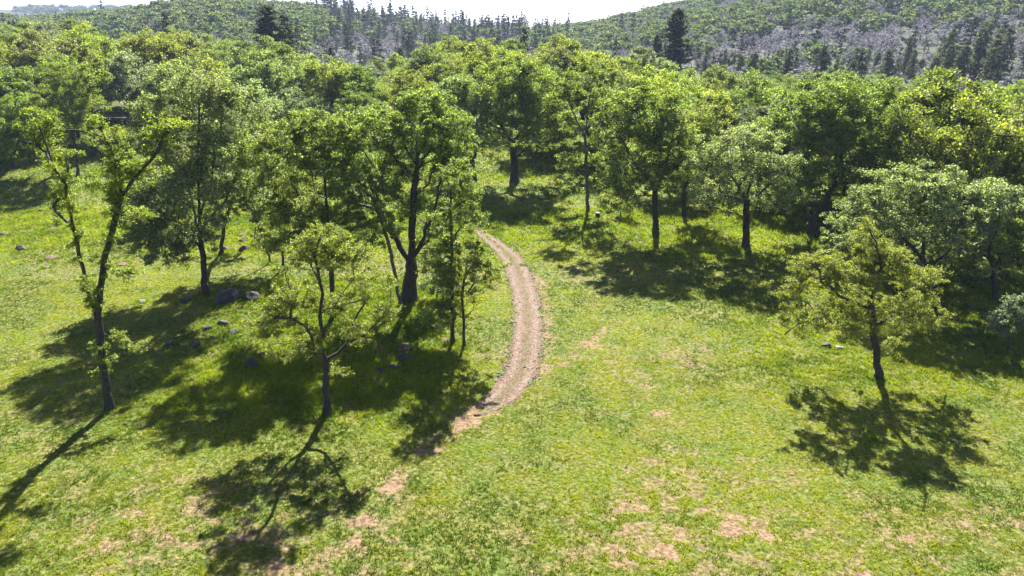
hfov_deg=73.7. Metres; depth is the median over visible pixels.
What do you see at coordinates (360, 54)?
pine tree
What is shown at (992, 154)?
oak tree
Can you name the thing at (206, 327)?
boulder
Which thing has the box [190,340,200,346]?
boulder
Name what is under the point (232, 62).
oak tree
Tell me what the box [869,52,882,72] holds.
pine tree
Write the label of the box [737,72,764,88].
oak tree
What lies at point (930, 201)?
oak tree
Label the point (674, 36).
pine tree
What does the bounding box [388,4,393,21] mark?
pine tree
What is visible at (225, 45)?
oak tree
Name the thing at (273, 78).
oak tree
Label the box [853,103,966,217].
oak tree
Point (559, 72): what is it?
oak tree
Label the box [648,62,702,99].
oak tree
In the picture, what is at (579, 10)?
sky
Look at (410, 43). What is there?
pine tree
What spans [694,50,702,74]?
pine tree
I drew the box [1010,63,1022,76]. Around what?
bare tree
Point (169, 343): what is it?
boulder
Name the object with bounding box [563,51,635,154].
oak tree
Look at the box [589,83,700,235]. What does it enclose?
oak tree
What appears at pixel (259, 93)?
oak tree
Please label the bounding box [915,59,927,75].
pine tree
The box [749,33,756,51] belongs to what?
pine tree
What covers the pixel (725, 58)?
pine tree
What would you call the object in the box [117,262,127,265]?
boulder
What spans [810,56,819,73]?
pine tree
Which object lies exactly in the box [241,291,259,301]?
boulder
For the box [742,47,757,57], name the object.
bare tree
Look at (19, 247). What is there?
boulder
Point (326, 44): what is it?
pine tree
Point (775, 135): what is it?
oak tree
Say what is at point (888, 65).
pine tree
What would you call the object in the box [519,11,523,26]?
pine tree
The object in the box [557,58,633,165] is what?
oak tree
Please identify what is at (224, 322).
boulder
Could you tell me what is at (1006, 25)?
pine tree
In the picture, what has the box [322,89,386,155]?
oak tree
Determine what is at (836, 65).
pine tree
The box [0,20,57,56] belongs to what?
oak tree
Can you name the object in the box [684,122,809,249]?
oak tree
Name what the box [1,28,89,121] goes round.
oak tree
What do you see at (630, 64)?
oak tree
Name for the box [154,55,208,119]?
oak tree
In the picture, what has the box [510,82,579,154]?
oak tree
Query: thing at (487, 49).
oak tree
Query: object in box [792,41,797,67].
pine tree
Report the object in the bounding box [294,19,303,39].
pine tree
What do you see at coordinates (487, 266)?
oak tree
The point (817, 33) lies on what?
pine tree
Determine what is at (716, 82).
oak tree
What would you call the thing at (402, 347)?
boulder
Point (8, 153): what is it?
oak tree
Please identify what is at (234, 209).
sapling
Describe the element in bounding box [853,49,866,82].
pine tree
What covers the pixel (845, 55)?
bare tree
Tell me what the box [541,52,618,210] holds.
oak tree
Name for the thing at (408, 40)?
pine tree
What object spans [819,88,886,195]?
oak tree
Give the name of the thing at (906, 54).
pine tree
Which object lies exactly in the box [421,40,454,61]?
oak tree
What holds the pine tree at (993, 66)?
on the ground at (652, 535)
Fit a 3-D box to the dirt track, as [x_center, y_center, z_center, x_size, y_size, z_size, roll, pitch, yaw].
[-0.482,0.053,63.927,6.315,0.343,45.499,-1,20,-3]
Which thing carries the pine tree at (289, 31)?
on the ground at (652, 535)
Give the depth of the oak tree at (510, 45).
178.30 m
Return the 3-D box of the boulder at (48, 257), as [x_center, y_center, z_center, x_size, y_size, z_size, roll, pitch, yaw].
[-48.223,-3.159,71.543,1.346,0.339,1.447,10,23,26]
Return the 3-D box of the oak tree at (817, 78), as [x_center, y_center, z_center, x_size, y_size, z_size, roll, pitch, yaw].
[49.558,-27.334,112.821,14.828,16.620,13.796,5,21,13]
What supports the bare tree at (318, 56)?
on the ground at (652, 535)
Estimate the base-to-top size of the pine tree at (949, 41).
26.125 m
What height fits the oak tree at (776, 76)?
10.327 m
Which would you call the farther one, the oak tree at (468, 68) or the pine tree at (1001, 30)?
the pine tree at (1001, 30)
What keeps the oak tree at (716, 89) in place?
on the ground at (652, 535)
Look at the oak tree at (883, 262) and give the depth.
44.35 m
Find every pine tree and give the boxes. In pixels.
[161,12,171,32]
[251,4,296,55]
[277,15,298,93]
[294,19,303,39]
[312,28,321,48]
[322,32,329,58]
[327,20,337,53]
[327,46,337,88]
[330,21,336,49]
[336,22,341,47]
[340,24,351,61]
[346,26,356,51]
[348,18,356,47]
[357,43,364,66]
[371,38,380,69]
[374,33,384,61]
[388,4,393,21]
[394,47,405,66]
[401,28,408,59]
[404,32,413,58]
[405,30,414,55]
[423,6,429,20]
[427,31,432,44]
[442,9,447,23]
[468,29,476,45]
[501,27,507,40]
[518,27,530,56]
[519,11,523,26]
[533,33,538,56]
[611,37,620,56]
[648,34,665,59]
[657,8,696,72]
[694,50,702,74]
[699,50,709,78]
[707,55,717,76]
[716,54,723,69]
[722,50,727,70]
[734,55,745,78]
[736,29,747,58]
[745,52,761,75]
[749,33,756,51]
[757,59,766,76]
[775,50,780,66]
[779,4,793,41]
[779,48,795,82]
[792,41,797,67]
[793,48,799,73]
[809,22,822,63]
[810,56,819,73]
[816,0,827,22]
[818,53,831,70]
[832,57,839,73]
[836,27,847,61]
[847,48,863,76]
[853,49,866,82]
[863,49,871,75]
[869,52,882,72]
[876,49,896,82]
[892,58,900,75]
[894,46,903,66]
[899,36,913,76]
[904,49,918,86]
[906,53,917,83]
[911,26,919,61]
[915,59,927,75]
[924,56,940,76]
[932,37,947,58]
[937,32,955,74]
[937,44,956,79]
[945,28,958,62]
[952,45,973,89]
[958,16,978,53]
[961,26,990,82]
[976,37,1005,85]
[978,32,1003,79]
[980,23,994,67]
[986,27,1018,86]
[989,28,1004,46]
[990,7,1001,37]
[992,23,1010,68]
[1017,7,1023,27]
[1018,46,1023,77]
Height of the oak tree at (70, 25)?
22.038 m
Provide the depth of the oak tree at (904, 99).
99.99 m
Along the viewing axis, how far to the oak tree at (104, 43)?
137.25 m
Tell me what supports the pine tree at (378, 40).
on the ground at (652, 535)
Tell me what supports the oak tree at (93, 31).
on the ground at (652, 535)
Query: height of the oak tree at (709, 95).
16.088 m
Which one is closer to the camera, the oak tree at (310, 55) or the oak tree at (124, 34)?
the oak tree at (310, 55)
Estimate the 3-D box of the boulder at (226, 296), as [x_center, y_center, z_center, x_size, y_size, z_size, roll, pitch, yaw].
[-25.372,0.985,60.872,2.076,1.761,2.299,16,26,36]
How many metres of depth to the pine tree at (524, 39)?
215.63 m
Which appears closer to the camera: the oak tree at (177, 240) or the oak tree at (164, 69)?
the oak tree at (177, 240)
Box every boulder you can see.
[15,245,25,250]
[44,255,59,259]
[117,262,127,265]
[163,340,173,346]
[179,297,192,302]
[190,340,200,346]
[202,325,212,330]
[214,288,241,304]
[217,320,229,326]
[227,328,238,333]
[239,244,248,251]
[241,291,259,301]
[245,358,258,368]
[376,367,384,374]
[387,364,398,369]
[397,343,413,351]
[397,352,409,360]
[821,342,830,347]
[835,345,843,349]
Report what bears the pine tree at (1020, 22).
on the ground at (652, 535)
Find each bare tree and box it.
[312,48,326,62]
[335,51,356,63]
[696,53,712,69]
[712,47,733,65]
[714,45,733,64]
[727,64,736,72]
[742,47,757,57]
[789,64,815,80]
[795,52,808,72]
[842,45,855,67]
[844,42,871,70]
[874,56,886,70]
[887,71,905,83]
[893,51,903,66]
[999,75,1015,86]
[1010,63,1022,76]
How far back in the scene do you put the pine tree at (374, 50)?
318.77 m
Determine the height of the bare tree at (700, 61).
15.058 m
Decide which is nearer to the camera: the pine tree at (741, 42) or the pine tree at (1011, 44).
the pine tree at (1011, 44)
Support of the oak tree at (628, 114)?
on the ground at (652, 535)
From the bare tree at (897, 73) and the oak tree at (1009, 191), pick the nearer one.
the oak tree at (1009, 191)
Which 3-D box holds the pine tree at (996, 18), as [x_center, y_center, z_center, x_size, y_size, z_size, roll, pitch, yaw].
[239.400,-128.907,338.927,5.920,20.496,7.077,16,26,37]
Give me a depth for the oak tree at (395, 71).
173.09 m
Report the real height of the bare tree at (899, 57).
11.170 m
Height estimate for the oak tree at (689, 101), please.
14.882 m
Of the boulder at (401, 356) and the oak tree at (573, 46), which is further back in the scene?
the oak tree at (573, 46)
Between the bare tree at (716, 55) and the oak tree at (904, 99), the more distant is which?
the bare tree at (716, 55)
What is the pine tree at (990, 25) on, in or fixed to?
on the ground at (652, 535)
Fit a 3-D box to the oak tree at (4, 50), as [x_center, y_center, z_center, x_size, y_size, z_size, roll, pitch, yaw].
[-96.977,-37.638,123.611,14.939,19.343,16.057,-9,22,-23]
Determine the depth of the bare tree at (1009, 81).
183.02 m
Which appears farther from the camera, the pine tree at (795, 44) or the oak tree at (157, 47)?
the pine tree at (795, 44)
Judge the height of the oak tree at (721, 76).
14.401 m
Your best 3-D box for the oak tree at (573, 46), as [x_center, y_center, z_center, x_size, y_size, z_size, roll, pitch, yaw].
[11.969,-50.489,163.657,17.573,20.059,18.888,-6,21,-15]
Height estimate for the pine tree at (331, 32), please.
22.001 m
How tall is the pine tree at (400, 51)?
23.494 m
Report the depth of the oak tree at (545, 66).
140.90 m
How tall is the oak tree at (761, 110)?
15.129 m
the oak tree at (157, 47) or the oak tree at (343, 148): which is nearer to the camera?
the oak tree at (343, 148)
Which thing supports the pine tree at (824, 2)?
on the ground at (652, 535)
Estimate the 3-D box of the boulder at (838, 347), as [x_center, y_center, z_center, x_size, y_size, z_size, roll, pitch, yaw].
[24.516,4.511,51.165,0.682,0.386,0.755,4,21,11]
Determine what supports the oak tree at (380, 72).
on the ground at (652, 535)
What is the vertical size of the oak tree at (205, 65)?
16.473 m
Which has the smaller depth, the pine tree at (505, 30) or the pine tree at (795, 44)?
the pine tree at (795, 44)
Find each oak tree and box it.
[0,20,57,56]
[0,22,23,64]
[0,41,18,85]
[0,58,53,147]
[0,90,63,169]
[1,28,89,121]
[9,16,67,54]
[12,106,193,411]
[17,47,114,137]
[19,54,111,175]
[38,24,121,110]
[42,30,114,63]
[51,17,89,33]
[58,20,113,51]
[62,41,115,157]
[85,27,114,62]
[93,44,179,132]
[100,64,284,295]
[113,31,141,67]
[114,27,199,73]
[125,33,153,77]
[130,54,224,149]
[149,25,216,59]
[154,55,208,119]
[184,53,244,130]
[187,47,220,74]
[191,34,236,64]
[203,78,295,254]
[206,39,240,62]
[213,39,282,105]
[217,40,247,58]
[217,48,314,117]
[219,105,379,317]
[230,222,405,415]
[237,35,318,96]
[247,202,292,267]
[248,81,330,157]
[287,52,333,95]
[287,54,367,131]
[298,86,338,108]
[319,136,403,305]
[320,86,491,302]
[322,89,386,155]
[326,64,388,116]
[357,70,399,136]
[358,65,390,97]
[366,56,390,77]
[372,67,391,113]
[376,68,438,150]
[385,52,405,78]
[386,67,402,75]
[395,42,455,80]
[409,73,500,181]
[413,59,481,115]
[417,157,490,343]
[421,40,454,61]
[422,35,472,74]
[436,241,511,346]
[446,36,517,78]
[451,49,576,183]
[453,50,511,125]
[496,50,539,82]
[499,38,526,56]
[510,64,549,79]
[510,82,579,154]
[518,60,563,144]
[533,33,594,76]
[537,45,578,80]
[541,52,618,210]
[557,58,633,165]
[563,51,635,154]
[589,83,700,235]
[605,55,646,119]
[609,45,676,113]
[616,70,643,126]
[617,64,704,151]
[631,89,716,181]
[642,74,734,150]
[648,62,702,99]
[666,92,733,216]
[680,68,700,80]
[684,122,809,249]
[697,63,747,92]
[697,101,741,182]
[700,78,728,92]
[702,85,724,160]
[713,67,788,166]
[723,93,814,202]
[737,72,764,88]
[739,101,816,168]
[745,78,779,92]
[745,79,792,111]
[752,73,921,236]
[760,215,955,379]
[767,72,786,88]
[774,73,795,88]
[776,74,802,94]
[788,70,836,168]
[789,95,882,214]
[817,158,989,299]
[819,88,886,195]
[825,71,872,89]
[851,90,936,190]
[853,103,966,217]
[858,73,901,93]
[864,65,1021,220]
[884,89,1023,262]
[906,72,936,90]
[939,175,1023,300]
[959,80,1001,100]
[961,121,1022,210]
[977,153,1023,265]
[977,292,1023,350]
[982,93,1023,197]
[986,87,1015,105]
[989,93,1021,107]
[990,205,1023,280]
[1005,79,1023,104]
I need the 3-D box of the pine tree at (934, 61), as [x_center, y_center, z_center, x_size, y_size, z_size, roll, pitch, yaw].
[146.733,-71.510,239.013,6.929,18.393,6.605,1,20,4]
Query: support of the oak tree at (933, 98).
on the ground at (652, 535)
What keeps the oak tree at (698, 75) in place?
on the ground at (652, 535)
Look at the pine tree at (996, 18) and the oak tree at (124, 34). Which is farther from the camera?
the pine tree at (996, 18)
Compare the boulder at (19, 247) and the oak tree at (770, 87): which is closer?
the boulder at (19, 247)
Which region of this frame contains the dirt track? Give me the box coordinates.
[473,225,545,415]
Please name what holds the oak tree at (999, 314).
on the ground at (652, 535)
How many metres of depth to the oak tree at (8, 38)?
169.57 m
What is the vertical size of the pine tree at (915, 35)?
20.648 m
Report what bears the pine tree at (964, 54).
on the ground at (652, 535)
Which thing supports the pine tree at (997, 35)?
on the ground at (652, 535)
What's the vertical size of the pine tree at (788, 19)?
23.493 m
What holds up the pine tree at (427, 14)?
on the ground at (652, 535)
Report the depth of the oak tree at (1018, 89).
147.86 m
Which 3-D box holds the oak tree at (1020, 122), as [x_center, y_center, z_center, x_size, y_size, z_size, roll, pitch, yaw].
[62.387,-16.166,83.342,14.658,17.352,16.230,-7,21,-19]
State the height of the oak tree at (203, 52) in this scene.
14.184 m
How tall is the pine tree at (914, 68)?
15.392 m
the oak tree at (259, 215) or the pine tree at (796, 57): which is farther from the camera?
the pine tree at (796, 57)
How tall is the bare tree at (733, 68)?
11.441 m
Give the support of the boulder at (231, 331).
on the ground at (652, 535)
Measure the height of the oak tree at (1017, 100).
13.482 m
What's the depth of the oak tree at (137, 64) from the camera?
162.84 m
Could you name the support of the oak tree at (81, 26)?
on the ground at (652, 535)
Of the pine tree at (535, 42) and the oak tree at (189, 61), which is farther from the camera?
the pine tree at (535, 42)
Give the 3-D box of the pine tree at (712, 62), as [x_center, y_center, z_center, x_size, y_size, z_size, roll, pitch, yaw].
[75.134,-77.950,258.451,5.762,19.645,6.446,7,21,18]
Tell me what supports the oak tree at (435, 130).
on the ground at (652, 535)
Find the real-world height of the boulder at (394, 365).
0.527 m
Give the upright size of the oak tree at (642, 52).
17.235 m
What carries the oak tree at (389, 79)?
on the ground at (652, 535)
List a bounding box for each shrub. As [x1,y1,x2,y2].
[416,272,459,298]
[610,188,639,214]
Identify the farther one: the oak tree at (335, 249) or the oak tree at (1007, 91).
the oak tree at (1007, 91)
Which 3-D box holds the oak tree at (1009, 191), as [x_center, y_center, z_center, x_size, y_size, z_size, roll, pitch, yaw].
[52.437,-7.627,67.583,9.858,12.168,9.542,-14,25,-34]
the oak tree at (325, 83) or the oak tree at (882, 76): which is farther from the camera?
the oak tree at (882, 76)
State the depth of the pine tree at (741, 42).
334.49 m
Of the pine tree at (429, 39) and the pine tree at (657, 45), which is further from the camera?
the pine tree at (429, 39)
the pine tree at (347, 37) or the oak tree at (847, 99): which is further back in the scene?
the pine tree at (347, 37)
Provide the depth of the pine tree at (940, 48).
255.13 m
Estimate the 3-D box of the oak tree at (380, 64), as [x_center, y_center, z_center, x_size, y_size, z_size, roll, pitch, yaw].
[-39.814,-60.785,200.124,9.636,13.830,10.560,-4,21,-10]
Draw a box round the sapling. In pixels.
[231,185,270,262]
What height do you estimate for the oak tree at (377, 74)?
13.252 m
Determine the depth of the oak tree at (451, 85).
102.22 m
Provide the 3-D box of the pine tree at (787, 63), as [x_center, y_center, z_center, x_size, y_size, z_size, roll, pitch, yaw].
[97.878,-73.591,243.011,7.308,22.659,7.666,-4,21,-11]
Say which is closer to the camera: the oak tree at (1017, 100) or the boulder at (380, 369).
the boulder at (380, 369)
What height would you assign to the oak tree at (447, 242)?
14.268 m
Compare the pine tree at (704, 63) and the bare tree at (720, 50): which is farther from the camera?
the bare tree at (720, 50)
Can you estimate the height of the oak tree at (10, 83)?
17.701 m
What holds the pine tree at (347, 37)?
on the ground at (652, 535)
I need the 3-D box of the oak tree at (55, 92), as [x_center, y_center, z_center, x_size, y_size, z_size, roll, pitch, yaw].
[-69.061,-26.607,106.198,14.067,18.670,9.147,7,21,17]
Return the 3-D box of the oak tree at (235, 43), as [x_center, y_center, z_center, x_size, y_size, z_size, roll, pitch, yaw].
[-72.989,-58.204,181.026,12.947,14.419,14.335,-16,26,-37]
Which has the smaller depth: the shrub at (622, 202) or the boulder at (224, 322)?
the boulder at (224, 322)
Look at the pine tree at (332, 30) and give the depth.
422.39 m
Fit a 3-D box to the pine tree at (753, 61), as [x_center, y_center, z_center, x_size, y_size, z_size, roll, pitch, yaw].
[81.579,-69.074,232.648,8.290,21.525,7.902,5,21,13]
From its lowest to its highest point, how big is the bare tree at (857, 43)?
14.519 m
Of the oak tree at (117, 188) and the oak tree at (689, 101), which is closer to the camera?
the oak tree at (117, 188)
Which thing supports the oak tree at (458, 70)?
on the ground at (652, 535)
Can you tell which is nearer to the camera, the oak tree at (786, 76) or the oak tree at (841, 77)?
the oak tree at (841, 77)
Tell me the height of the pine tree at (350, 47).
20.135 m
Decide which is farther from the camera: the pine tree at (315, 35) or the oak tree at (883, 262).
the pine tree at (315, 35)
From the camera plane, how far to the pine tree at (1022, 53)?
270.93 m
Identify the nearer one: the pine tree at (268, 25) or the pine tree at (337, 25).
the pine tree at (268, 25)
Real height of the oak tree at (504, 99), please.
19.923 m
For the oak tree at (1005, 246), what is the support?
on the ground at (652, 535)
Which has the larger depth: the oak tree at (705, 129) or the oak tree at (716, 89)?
the oak tree at (716, 89)
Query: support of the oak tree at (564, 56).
on the ground at (652, 535)
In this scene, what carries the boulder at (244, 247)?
on the ground at (652, 535)
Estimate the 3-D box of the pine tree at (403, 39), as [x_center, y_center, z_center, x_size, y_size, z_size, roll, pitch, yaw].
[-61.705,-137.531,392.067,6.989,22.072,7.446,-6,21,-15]
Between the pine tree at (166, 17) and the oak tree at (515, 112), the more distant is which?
the pine tree at (166, 17)
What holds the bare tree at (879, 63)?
on the ground at (652, 535)
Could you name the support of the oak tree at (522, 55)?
on the ground at (652, 535)
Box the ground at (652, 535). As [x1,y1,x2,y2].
[0,1,1023,575]
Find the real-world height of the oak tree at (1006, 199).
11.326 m
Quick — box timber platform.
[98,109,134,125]
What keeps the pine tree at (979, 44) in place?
on the ground at (652, 535)
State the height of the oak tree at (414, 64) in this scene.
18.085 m
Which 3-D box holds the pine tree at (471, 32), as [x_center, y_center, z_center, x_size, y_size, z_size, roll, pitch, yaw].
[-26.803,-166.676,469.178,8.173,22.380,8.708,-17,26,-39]
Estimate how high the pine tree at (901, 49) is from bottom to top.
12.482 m
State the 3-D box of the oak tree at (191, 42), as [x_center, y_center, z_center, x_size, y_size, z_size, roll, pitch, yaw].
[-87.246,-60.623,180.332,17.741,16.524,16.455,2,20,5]
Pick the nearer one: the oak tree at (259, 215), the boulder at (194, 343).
the boulder at (194, 343)
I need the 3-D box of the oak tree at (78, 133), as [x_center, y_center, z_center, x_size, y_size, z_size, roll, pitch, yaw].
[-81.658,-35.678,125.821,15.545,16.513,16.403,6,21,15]
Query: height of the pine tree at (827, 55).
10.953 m
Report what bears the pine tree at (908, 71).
on the ground at (652, 535)
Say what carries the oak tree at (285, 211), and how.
on the ground at (652, 535)
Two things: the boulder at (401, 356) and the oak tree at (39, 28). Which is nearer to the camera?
the boulder at (401, 356)
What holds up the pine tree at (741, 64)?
on the ground at (652, 535)
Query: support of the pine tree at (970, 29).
on the ground at (652, 535)
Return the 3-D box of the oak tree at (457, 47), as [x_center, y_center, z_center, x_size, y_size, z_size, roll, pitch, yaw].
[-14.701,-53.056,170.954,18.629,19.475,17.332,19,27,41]
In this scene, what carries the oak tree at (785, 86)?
on the ground at (652, 535)
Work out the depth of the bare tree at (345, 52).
320.96 m
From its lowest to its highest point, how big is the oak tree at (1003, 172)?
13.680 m
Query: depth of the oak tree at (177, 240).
57.36 m
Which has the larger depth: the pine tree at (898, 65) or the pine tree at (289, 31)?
the pine tree at (898, 65)
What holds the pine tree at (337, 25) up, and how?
on the ground at (652, 535)
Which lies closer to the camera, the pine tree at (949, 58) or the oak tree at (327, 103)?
the oak tree at (327, 103)
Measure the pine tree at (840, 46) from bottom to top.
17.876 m
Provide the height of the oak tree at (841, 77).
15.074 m
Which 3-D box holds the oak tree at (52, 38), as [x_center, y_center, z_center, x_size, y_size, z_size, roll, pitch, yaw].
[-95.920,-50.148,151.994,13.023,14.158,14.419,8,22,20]
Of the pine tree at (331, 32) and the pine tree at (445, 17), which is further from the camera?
the pine tree at (445, 17)
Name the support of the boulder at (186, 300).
on the ground at (652, 535)
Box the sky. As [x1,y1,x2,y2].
[0,0,680,28]
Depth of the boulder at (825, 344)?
51.17 m
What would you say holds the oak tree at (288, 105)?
on the ground at (652, 535)
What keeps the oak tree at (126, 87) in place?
on the ground at (652, 535)
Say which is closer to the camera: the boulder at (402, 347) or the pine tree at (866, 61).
the boulder at (402, 347)
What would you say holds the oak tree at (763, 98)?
on the ground at (652, 535)
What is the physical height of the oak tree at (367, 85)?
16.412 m
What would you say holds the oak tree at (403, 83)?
on the ground at (652, 535)
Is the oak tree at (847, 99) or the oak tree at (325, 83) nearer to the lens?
the oak tree at (847, 99)
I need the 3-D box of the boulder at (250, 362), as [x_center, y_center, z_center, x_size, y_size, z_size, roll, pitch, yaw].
[-18.547,5.523,48.885,0.926,1.047,0.880,8,22,20]
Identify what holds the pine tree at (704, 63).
on the ground at (652, 535)
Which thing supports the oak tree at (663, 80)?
on the ground at (652, 535)
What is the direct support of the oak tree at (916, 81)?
on the ground at (652, 535)
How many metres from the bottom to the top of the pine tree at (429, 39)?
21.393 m
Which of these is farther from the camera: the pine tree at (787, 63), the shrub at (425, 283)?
the pine tree at (787, 63)
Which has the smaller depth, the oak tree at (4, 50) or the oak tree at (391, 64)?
the oak tree at (4, 50)
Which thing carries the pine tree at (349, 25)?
on the ground at (652, 535)
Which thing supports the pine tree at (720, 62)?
on the ground at (652, 535)
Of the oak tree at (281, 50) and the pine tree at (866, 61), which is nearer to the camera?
the oak tree at (281, 50)
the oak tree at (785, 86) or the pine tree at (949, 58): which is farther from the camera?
the pine tree at (949, 58)
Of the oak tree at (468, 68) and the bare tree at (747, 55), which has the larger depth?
the bare tree at (747, 55)
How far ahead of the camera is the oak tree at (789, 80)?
159.56 m
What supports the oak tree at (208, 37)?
on the ground at (652, 535)
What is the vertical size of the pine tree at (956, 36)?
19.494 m
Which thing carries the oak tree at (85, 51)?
on the ground at (652, 535)
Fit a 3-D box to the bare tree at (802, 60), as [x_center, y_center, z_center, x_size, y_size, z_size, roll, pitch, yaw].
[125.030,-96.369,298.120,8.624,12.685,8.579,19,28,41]
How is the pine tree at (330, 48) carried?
on the ground at (652, 535)
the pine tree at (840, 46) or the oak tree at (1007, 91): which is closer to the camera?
the oak tree at (1007, 91)
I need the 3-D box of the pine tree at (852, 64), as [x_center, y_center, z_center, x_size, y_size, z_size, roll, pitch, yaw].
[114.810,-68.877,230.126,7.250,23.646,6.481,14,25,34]
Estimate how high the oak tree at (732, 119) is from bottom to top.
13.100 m
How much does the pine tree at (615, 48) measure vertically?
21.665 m
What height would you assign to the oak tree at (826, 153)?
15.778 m
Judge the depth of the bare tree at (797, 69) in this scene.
200.31 m
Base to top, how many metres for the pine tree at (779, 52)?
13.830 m

